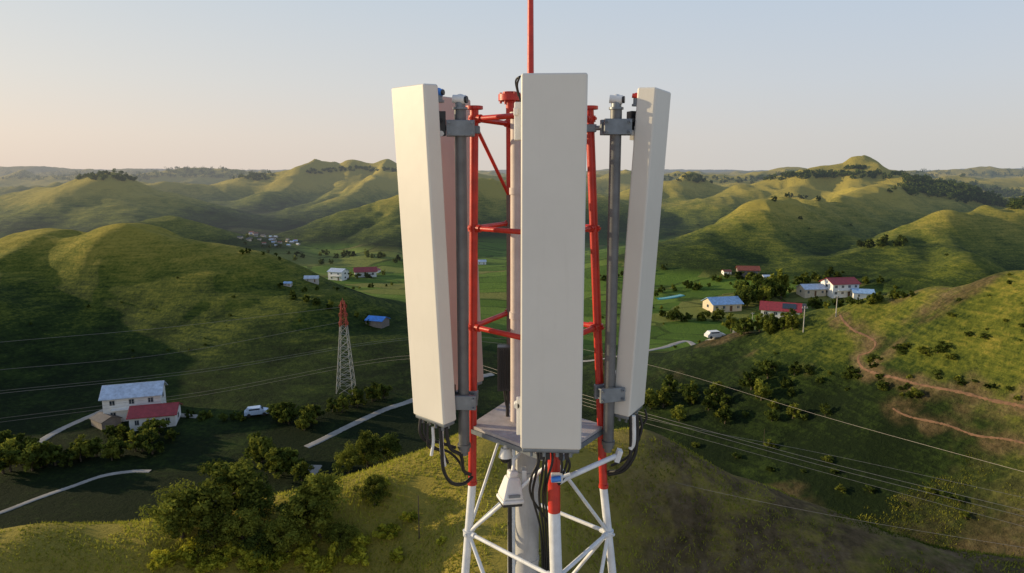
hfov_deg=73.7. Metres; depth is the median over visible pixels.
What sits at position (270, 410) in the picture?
broadleaf tree
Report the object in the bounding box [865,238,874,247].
tree
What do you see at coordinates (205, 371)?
power cable
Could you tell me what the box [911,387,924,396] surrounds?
broadleaf tree
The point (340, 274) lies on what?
house
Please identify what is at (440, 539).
shrub
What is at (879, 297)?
tree
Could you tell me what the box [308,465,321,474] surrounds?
road
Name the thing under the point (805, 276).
tree
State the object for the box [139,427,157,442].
broadleaf tree
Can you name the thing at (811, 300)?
broadleaf tree
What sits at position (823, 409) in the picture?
broadleaf tree
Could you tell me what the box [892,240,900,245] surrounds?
tree
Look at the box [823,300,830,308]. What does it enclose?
tree
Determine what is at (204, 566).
shrub
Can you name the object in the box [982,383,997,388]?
tree
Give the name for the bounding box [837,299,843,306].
tree
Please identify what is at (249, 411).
parked car
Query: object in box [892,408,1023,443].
path
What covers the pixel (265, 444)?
broadleaf tree
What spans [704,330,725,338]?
parked car
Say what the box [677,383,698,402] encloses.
broadleaf tree
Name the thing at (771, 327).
broadleaf tree
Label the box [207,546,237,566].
shrub
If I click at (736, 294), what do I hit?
broadleaf tree
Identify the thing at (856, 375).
tree
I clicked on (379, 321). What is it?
shed
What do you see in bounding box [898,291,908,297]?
tree
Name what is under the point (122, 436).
broadleaf tree
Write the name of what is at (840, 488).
broadleaf tree
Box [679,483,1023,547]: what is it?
power cable
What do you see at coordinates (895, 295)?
tree
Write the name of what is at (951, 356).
broadleaf tree
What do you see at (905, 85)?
sky
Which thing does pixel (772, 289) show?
broadleaf tree
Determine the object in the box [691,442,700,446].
broadleaf tree
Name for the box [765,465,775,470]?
broadleaf tree
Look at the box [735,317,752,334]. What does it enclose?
broadleaf tree
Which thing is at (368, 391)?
broadleaf tree
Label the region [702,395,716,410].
broadleaf tree
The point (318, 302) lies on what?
tree
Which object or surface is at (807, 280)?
tree
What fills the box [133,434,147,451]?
broadleaf tree
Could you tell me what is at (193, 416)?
road
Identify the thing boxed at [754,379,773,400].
broadleaf tree
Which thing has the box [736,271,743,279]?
tree
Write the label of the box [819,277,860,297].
house
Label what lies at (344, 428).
road
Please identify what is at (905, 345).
broadleaf tree
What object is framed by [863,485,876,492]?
broadleaf tree
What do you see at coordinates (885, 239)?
tree
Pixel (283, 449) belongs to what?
broadleaf tree
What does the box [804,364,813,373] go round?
broadleaf tree
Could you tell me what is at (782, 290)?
broadleaf tree
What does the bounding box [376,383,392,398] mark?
broadleaf tree
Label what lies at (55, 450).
broadleaf tree
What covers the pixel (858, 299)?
tree
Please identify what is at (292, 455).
broadleaf tree
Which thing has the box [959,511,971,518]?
broadleaf tree
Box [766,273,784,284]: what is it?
broadleaf tree
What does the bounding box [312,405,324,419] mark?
broadleaf tree
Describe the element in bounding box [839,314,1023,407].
path
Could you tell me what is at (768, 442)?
broadleaf tree
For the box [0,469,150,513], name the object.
road
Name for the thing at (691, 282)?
tree
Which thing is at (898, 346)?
broadleaf tree
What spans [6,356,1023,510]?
power cable
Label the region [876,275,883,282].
tree
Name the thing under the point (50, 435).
road
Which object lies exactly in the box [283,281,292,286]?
house
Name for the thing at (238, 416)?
tree
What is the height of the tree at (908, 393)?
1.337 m
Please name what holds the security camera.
attached to the telecom tower
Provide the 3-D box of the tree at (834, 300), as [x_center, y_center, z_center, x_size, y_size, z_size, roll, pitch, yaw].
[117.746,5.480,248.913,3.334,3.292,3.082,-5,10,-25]
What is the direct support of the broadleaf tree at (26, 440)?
on the hills terrain at (72, 249)
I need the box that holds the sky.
[0,0,1023,170]
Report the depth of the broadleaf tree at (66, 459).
115.53 m
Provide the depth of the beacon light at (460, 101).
4.80 m
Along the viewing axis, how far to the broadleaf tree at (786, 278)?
261.41 m
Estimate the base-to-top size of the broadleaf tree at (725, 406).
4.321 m
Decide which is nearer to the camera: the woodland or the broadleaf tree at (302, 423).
the broadleaf tree at (302, 423)
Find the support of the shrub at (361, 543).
on the hills terrain at (72, 249)
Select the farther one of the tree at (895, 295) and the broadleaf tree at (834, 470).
the tree at (895, 295)
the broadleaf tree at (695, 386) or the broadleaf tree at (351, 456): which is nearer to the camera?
the broadleaf tree at (351, 456)
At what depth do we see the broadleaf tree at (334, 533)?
44.59 m
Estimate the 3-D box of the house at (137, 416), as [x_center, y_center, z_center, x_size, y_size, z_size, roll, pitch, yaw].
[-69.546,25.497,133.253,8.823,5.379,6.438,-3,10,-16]
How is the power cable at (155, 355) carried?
hanging from the transmission pylon
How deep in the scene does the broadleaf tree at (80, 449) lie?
117.52 m
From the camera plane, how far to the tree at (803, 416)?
110.34 m
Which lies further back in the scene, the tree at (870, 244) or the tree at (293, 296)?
the tree at (870, 244)
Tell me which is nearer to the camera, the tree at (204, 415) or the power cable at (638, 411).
the power cable at (638, 411)
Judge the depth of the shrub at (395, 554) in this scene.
44.06 m
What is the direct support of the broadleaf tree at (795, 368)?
on the hills terrain at (72, 249)
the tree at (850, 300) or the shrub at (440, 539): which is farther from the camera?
the tree at (850, 300)
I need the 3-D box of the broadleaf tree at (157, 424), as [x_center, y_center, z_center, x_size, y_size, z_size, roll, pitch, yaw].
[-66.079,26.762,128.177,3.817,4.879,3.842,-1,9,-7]
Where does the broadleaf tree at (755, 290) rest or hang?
on the hills terrain at (72, 249)
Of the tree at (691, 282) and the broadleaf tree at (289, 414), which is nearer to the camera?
the broadleaf tree at (289, 414)
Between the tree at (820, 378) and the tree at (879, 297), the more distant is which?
the tree at (879, 297)
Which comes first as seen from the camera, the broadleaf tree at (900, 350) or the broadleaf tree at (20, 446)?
the broadleaf tree at (900, 350)
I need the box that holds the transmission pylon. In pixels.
[336,298,355,394]
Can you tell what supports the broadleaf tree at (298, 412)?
on the hills terrain at (72, 249)
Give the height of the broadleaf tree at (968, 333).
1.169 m
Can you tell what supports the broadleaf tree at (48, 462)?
on the hills terrain at (72, 249)
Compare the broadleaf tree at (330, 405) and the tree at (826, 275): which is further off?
the tree at (826, 275)
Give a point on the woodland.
(970, 190)
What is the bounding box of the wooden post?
[418,495,419,537]
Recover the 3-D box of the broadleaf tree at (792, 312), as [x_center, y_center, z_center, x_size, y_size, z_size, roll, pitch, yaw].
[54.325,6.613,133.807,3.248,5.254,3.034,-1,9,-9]
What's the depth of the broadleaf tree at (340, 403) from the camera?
136.82 m
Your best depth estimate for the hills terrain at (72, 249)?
143.21 m
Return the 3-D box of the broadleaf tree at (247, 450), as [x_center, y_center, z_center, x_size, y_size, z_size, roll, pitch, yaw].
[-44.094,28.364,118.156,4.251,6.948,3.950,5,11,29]
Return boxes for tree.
[0,429,13,448]
[0,437,24,471]
[0,449,21,473]
[9,433,30,447]
[12,444,23,464]
[15,444,47,471]
[22,436,39,445]
[26,441,51,468]
[39,441,52,464]
[47,444,68,465]
[57,449,76,466]
[67,441,90,461]
[67,442,81,455]
[68,434,91,456]
[87,437,103,456]
[100,444,119,460]
[101,425,117,437]
[101,436,123,458]
[111,423,134,440]
[114,424,129,440]
[114,442,128,456]
[124,429,143,451]
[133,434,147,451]
[135,478,201,540]
[137,423,148,433]
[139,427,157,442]
[139,429,164,453]
[140,418,153,427]
[149,418,170,434]
[164,428,179,440]
[184,410,194,417]
[185,456,267,529]
[192,506,240,553]
[197,410,207,420]
[207,410,212,417]
[218,413,227,420]
[221,504,263,541]
[232,411,241,419]
[233,481,276,518]
[237,525,275,558]
[242,431,272,461]
[248,435,275,462]
[256,447,284,478]
[256,504,312,554]
[260,447,290,462]
[265,403,277,419]
[269,453,290,475]
[270,401,292,418]
[275,406,287,422]
[276,501,309,521]
[278,402,299,423]
[280,467,349,546]
[281,448,305,468]
[288,293,297,299]
[290,460,314,481]
[294,405,315,417]
[294,415,309,429]
[296,404,317,426]
[312,299,321,305]
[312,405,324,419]
[322,517,359,555]
[325,397,338,411]
[331,440,363,474]
[333,398,348,412]
[338,393,351,406]
[348,386,363,403]
[349,389,367,407]
[353,430,384,466]
[353,473,391,506]
[363,382,381,400]
[366,385,380,400]
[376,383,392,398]
[378,432,402,460]
[642,388,660,408]
[652,385,672,407]
[658,285,664,292]
[660,264,667,269]
[661,374,678,392]
[663,311,672,318]
[667,310,678,320]
[670,405,686,420]
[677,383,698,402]
[678,312,689,321]
[685,280,693,287]
[685,393,696,403]
[690,381,699,393]
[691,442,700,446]
[692,282,699,290]
[696,311,706,320]
[698,313,704,320]
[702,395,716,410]
[703,386,720,401]
[704,310,710,316]
[710,380,726,394]
[712,308,724,320]
[715,401,732,415]
[717,408,731,423]
[720,393,732,402]
[721,313,736,331]
[732,279,746,290]
[732,452,740,458]
[734,288,744,300]
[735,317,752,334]
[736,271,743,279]
[737,285,756,306]
[738,319,753,332]
[738,379,745,386]
[742,368,762,389]
[750,272,766,289]
[752,313,763,331]
[753,285,766,301]
[754,359,781,378]
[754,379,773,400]
[756,285,770,301]
[758,314,769,329]
[763,320,779,333]
[763,439,777,448]
[764,408,777,420]
[765,278,781,297]
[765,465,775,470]
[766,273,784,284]
[766,283,774,298]
[767,314,780,328]
[767,399,780,409]
[775,268,793,294]
[775,282,787,298]
[778,316,789,328]
[780,308,798,325]
[780,376,793,387]
[785,314,802,329]
[785,402,800,418]
[786,387,795,396]
[788,361,802,374]
[792,276,802,283]
[800,413,808,419]
[801,272,809,281]
[803,276,811,282]
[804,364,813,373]
[807,296,819,308]
[815,301,822,308]
[815,376,823,382]
[819,402,831,415]
[820,455,834,462]
[822,273,830,278]
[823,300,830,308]
[825,266,833,273]
[829,468,839,472]
[831,298,839,304]
[833,271,844,276]
[834,484,845,492]
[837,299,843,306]
[840,371,853,377]
[845,296,855,304]
[845,365,859,372]
[853,373,862,378]
[855,297,863,303]
[859,240,866,246]
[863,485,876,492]
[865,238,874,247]
[866,294,877,304]
[866,295,874,303]
[872,291,883,301]
[876,239,885,246]
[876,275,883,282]
[876,380,888,390]
[880,234,888,241]
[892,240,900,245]
[892,289,899,298]
[892,343,907,349]
[896,235,908,245]
[896,348,905,354]
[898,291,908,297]
[902,342,911,348]
[905,390,911,396]
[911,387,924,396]
[914,346,928,351]
[920,349,931,355]
[924,486,939,495]
[930,345,944,352]
[931,369,940,374]
[934,341,951,349]
[939,490,953,497]
[945,353,957,359]
[953,375,961,380]
[953,495,965,502]
[957,379,967,385]
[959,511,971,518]
[964,331,973,335]
[979,333,989,338]
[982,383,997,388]
[1013,395,1020,399]
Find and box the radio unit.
[497,344,510,416]
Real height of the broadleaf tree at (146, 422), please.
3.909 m
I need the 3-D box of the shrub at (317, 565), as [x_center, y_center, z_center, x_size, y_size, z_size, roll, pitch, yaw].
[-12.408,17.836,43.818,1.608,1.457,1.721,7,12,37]
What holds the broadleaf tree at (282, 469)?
on the hills terrain at (72, 249)
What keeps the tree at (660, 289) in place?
on the hills terrain at (72, 249)
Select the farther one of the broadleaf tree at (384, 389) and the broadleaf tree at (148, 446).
the broadleaf tree at (384, 389)
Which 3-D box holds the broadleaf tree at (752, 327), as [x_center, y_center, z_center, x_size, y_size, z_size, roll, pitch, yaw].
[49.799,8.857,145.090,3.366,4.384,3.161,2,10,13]
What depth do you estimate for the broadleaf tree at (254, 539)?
43.28 m
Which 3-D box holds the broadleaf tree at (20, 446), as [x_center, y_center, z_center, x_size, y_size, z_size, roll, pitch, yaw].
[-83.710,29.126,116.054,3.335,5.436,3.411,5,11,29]
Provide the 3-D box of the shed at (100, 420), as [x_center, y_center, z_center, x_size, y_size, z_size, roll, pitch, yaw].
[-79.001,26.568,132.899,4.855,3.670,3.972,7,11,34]
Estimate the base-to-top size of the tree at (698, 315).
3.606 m
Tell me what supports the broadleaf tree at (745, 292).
on the hills terrain at (72, 249)
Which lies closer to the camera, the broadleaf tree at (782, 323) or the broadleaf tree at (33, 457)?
the broadleaf tree at (33, 457)
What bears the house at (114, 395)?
on the hills terrain at (72, 249)
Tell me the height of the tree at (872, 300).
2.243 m
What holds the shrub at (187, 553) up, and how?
on the hills terrain at (72, 249)
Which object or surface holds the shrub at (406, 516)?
on the hills terrain at (72, 249)
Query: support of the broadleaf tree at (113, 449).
on the hills terrain at (72, 249)
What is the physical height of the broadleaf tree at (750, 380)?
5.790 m
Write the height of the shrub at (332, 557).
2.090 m
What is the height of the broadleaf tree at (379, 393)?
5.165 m
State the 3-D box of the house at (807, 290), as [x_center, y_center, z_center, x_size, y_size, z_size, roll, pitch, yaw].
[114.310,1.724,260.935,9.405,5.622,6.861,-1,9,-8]
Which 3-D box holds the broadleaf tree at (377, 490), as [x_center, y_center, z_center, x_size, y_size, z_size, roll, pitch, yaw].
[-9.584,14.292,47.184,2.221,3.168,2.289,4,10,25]
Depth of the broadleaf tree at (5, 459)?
113.20 m
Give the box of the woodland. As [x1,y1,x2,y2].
[1,164,1023,208]
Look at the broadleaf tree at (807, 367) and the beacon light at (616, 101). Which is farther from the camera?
the broadleaf tree at (807, 367)
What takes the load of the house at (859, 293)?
on the hills terrain at (72, 249)
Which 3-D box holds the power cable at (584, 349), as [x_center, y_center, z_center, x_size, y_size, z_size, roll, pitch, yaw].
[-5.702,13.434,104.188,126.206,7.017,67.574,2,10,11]
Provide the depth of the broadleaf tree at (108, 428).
126.70 m
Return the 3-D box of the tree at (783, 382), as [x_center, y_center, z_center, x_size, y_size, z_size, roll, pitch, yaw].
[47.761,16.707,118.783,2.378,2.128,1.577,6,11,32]
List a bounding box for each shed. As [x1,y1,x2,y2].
[89,412,121,429]
[364,315,389,327]
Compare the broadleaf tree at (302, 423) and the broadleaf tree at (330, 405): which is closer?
the broadleaf tree at (302, 423)
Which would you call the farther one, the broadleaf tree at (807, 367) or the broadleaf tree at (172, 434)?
the broadleaf tree at (172, 434)
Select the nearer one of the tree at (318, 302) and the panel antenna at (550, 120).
the panel antenna at (550, 120)
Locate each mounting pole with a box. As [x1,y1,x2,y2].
[439,109,479,455]
[587,109,635,452]
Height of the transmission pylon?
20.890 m
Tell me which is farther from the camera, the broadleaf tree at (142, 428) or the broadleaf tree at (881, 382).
the broadleaf tree at (142, 428)
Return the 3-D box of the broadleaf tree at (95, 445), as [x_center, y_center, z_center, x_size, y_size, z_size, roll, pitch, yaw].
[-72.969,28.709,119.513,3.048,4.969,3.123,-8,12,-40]
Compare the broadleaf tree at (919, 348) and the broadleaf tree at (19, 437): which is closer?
the broadleaf tree at (919, 348)
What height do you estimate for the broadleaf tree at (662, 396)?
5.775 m
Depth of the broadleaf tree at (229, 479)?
44.35 m
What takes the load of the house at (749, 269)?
on the hills terrain at (72, 249)
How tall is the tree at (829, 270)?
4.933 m
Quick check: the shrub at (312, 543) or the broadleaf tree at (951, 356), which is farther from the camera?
the broadleaf tree at (951, 356)
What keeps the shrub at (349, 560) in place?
on the hills terrain at (72, 249)
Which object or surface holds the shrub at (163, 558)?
on the hills terrain at (72, 249)
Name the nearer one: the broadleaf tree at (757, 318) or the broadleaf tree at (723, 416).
the broadleaf tree at (723, 416)
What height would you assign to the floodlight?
0.393 m
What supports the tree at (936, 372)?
on the hills terrain at (72, 249)
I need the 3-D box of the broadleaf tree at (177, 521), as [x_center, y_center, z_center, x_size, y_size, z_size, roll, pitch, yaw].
[-21.361,14.937,44.067,3.515,5.510,4.388,3,10,18]
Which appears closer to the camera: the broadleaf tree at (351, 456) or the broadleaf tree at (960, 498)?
the broadleaf tree at (960, 498)
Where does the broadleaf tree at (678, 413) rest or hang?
on the hills terrain at (72, 249)
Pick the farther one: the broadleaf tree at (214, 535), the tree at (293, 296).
the tree at (293, 296)
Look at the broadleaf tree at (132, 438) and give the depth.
120.56 m
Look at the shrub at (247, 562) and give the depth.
42.87 m
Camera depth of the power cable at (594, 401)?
56.16 m
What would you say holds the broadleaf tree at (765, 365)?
on the hills terrain at (72, 249)
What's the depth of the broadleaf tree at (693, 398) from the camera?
126.45 m
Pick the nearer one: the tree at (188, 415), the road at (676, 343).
the tree at (188, 415)
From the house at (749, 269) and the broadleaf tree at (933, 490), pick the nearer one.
the broadleaf tree at (933, 490)
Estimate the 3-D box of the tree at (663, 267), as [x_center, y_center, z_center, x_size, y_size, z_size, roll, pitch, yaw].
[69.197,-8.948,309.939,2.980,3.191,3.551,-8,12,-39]
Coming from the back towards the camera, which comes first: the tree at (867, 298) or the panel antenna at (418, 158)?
the tree at (867, 298)
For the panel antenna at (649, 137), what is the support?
attached to the mounting pole at (615, 126)
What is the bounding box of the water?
[657,294,684,299]
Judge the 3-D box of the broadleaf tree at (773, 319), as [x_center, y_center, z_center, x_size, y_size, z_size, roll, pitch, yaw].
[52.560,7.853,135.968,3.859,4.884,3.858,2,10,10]
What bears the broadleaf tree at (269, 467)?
on the hills terrain at (72, 249)
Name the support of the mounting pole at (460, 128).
attached to the telecom tower
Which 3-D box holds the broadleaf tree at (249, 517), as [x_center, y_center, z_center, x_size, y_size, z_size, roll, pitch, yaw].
[-17.369,15.751,44.163,2.616,3.456,2.483,-1,9,-8]
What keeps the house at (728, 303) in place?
on the hills terrain at (72, 249)
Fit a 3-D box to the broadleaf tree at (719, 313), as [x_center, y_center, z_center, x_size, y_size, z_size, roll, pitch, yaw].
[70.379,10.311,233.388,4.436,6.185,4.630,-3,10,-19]
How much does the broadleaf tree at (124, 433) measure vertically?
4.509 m
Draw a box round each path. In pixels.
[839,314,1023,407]
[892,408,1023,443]
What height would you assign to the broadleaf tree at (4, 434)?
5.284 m
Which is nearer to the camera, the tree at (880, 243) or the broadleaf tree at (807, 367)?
the broadleaf tree at (807, 367)
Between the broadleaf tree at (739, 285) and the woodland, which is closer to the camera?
the broadleaf tree at (739, 285)
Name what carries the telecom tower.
on the hills terrain at (72, 249)
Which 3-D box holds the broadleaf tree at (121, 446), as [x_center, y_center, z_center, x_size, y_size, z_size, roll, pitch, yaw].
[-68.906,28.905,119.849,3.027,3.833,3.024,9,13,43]
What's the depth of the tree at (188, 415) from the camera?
135.44 m
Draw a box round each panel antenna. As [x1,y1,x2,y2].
[392,84,472,485]
[439,96,483,390]
[513,73,587,570]
[607,87,670,475]
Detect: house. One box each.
[98,380,167,421]
[126,402,182,430]
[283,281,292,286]
[304,275,318,283]
[327,268,349,280]
[353,267,377,276]
[478,260,486,264]
[701,296,743,311]
[721,269,731,274]
[735,265,760,277]
[759,301,801,317]
[795,283,826,297]
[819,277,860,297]
[850,288,874,299]
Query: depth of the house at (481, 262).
380.34 m
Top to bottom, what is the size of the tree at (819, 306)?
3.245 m
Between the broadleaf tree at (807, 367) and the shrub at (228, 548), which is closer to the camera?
the shrub at (228, 548)
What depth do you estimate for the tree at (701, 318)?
232.91 m
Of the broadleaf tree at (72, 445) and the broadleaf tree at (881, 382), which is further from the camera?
the broadleaf tree at (72, 445)
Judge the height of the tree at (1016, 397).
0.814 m
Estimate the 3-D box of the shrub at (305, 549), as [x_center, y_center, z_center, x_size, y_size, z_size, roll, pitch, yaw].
[-13.381,17.392,43.884,1.831,1.572,1.678,0,9,0]
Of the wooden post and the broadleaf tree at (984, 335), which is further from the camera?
the broadleaf tree at (984, 335)
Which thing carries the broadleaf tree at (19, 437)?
on the hills terrain at (72, 249)
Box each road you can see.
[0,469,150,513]
[39,409,102,442]
[180,413,196,417]
[304,373,493,447]
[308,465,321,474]
[583,330,734,361]
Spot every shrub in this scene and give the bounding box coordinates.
[147,548,176,571]
[172,536,206,568]
[194,552,227,572]
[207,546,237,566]
[220,540,242,554]
[235,544,262,570]
[244,554,273,572]
[269,549,292,570]
[291,544,318,566]
[298,537,315,547]
[304,554,332,572]
[326,541,341,565]
[343,550,368,565]
[348,533,371,552]
[369,523,401,540]
[389,546,403,563]
[399,511,417,522]
[435,536,447,544]
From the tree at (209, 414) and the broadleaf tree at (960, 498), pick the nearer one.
the broadleaf tree at (960, 498)
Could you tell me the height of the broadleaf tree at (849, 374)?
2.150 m
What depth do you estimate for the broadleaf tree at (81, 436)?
118.92 m
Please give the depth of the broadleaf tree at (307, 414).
130.24 m
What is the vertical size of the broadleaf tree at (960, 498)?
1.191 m
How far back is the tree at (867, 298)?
124.40 m
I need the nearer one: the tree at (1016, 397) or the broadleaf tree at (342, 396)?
the tree at (1016, 397)
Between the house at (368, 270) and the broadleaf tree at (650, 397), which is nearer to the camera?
the broadleaf tree at (650, 397)
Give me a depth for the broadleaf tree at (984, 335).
98.32 m
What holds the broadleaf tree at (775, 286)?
on the hills terrain at (72, 249)
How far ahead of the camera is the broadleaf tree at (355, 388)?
140.39 m
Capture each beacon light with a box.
[438,88,444,102]
[452,94,467,109]
[609,94,624,109]
[632,93,636,106]
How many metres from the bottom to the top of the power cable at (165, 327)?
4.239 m
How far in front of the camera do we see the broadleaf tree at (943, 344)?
101.76 m
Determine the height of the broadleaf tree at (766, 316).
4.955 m
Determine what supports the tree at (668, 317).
on the hills terrain at (72, 249)
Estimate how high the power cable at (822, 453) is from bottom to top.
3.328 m
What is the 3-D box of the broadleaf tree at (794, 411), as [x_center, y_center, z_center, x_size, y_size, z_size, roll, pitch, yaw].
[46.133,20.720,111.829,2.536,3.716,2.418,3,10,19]
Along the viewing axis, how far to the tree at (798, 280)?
273.53 m
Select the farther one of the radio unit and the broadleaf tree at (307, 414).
the broadleaf tree at (307, 414)
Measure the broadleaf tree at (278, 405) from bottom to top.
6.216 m
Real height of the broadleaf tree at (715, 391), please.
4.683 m
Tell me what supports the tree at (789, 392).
on the hills terrain at (72, 249)
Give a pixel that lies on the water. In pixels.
(670, 297)
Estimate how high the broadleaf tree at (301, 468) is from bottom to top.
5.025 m
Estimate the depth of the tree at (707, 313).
237.95 m
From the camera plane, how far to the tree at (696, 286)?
279.37 m
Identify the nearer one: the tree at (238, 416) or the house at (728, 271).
the tree at (238, 416)
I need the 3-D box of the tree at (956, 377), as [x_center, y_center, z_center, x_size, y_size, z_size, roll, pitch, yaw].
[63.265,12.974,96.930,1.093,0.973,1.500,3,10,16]
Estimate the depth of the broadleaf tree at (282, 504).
44.98 m
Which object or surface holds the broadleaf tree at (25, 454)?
on the hills terrain at (72, 249)
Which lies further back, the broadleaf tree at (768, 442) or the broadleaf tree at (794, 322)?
the broadleaf tree at (794, 322)
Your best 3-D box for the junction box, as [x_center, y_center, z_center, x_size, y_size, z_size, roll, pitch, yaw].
[0.334,1.312,4.676,0.138,0.076,0.090,0,9,0]
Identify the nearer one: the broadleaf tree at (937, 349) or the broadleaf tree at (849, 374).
the broadleaf tree at (937, 349)
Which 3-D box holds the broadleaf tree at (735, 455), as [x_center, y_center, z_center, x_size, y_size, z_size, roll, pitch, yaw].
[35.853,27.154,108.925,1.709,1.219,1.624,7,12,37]
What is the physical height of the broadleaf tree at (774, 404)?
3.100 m
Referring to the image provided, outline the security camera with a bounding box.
[498,446,512,462]
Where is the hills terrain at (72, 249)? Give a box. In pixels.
[0,155,1023,572]
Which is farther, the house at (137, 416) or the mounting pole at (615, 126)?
the house at (137, 416)
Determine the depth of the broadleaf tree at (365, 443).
114.22 m
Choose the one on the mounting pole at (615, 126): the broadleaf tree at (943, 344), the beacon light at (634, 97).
the beacon light at (634, 97)
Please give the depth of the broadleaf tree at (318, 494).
44.26 m
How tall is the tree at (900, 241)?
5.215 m
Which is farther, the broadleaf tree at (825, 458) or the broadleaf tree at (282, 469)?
the broadleaf tree at (282, 469)
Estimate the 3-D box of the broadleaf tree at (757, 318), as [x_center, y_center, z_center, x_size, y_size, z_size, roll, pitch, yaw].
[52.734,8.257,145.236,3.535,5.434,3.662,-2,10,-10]
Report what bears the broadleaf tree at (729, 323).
on the hills terrain at (72, 249)
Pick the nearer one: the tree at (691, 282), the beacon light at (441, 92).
the beacon light at (441, 92)
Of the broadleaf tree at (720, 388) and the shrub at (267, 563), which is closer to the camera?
the shrub at (267, 563)
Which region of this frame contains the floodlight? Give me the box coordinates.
[496,452,526,507]
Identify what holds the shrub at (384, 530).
on the hills terrain at (72, 249)
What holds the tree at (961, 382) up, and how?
on the hills terrain at (72, 249)
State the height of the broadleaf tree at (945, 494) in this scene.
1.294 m
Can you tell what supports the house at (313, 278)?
on the hills terrain at (72, 249)
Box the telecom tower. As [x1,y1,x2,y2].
[461,0,622,572]
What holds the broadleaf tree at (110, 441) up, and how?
on the hills terrain at (72, 249)
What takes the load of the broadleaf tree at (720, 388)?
on the hills terrain at (72, 249)
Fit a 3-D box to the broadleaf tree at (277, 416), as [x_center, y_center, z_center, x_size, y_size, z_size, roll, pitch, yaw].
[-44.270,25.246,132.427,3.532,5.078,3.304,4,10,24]
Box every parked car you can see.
[244,405,267,416]
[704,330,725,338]
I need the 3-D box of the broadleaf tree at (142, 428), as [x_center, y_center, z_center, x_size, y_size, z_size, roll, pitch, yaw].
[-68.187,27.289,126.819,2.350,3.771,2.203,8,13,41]
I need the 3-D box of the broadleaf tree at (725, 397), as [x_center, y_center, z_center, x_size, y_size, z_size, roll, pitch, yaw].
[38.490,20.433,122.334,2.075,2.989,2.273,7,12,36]
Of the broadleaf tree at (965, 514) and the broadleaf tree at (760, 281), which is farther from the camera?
the broadleaf tree at (760, 281)
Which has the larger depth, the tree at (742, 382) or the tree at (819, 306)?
the tree at (819, 306)
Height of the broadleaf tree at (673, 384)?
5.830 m
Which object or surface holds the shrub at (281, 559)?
on the hills terrain at (72, 249)
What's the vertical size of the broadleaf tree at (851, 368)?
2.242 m
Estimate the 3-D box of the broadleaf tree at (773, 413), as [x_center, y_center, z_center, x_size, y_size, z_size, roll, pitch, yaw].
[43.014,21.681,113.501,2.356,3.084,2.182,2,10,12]
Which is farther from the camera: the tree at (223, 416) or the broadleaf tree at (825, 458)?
the tree at (223, 416)
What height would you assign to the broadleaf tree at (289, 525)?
4.449 m
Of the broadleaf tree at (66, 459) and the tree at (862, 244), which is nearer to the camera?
the broadleaf tree at (66, 459)
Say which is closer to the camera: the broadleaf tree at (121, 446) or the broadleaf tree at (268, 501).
the broadleaf tree at (268, 501)
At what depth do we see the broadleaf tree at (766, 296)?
252.25 m
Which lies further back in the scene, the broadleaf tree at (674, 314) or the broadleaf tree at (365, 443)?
the broadleaf tree at (674, 314)
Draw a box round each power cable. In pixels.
[1,322,338,369]
[2,337,1022,471]
[4,359,1020,515]
[6,307,337,341]
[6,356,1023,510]
[7,340,501,392]
[582,401,1023,497]
[584,405,1023,526]
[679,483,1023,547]
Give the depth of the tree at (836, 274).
275.80 m
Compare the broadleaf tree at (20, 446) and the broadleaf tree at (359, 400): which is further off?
the broadleaf tree at (359, 400)
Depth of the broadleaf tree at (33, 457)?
114.15 m
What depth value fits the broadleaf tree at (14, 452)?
111.93 m
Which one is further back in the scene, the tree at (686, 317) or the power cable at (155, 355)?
the tree at (686, 317)
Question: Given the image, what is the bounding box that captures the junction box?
[551,472,570,482]
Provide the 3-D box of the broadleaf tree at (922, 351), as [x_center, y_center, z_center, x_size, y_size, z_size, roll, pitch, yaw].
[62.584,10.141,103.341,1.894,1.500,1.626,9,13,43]
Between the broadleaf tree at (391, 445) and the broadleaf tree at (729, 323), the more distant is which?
the broadleaf tree at (729, 323)
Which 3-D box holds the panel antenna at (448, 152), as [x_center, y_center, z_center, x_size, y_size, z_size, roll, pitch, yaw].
[-0.470,-0.309,5.726,0.245,2.476,0.420,7,12,38]
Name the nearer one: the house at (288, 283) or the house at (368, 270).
the house at (288, 283)

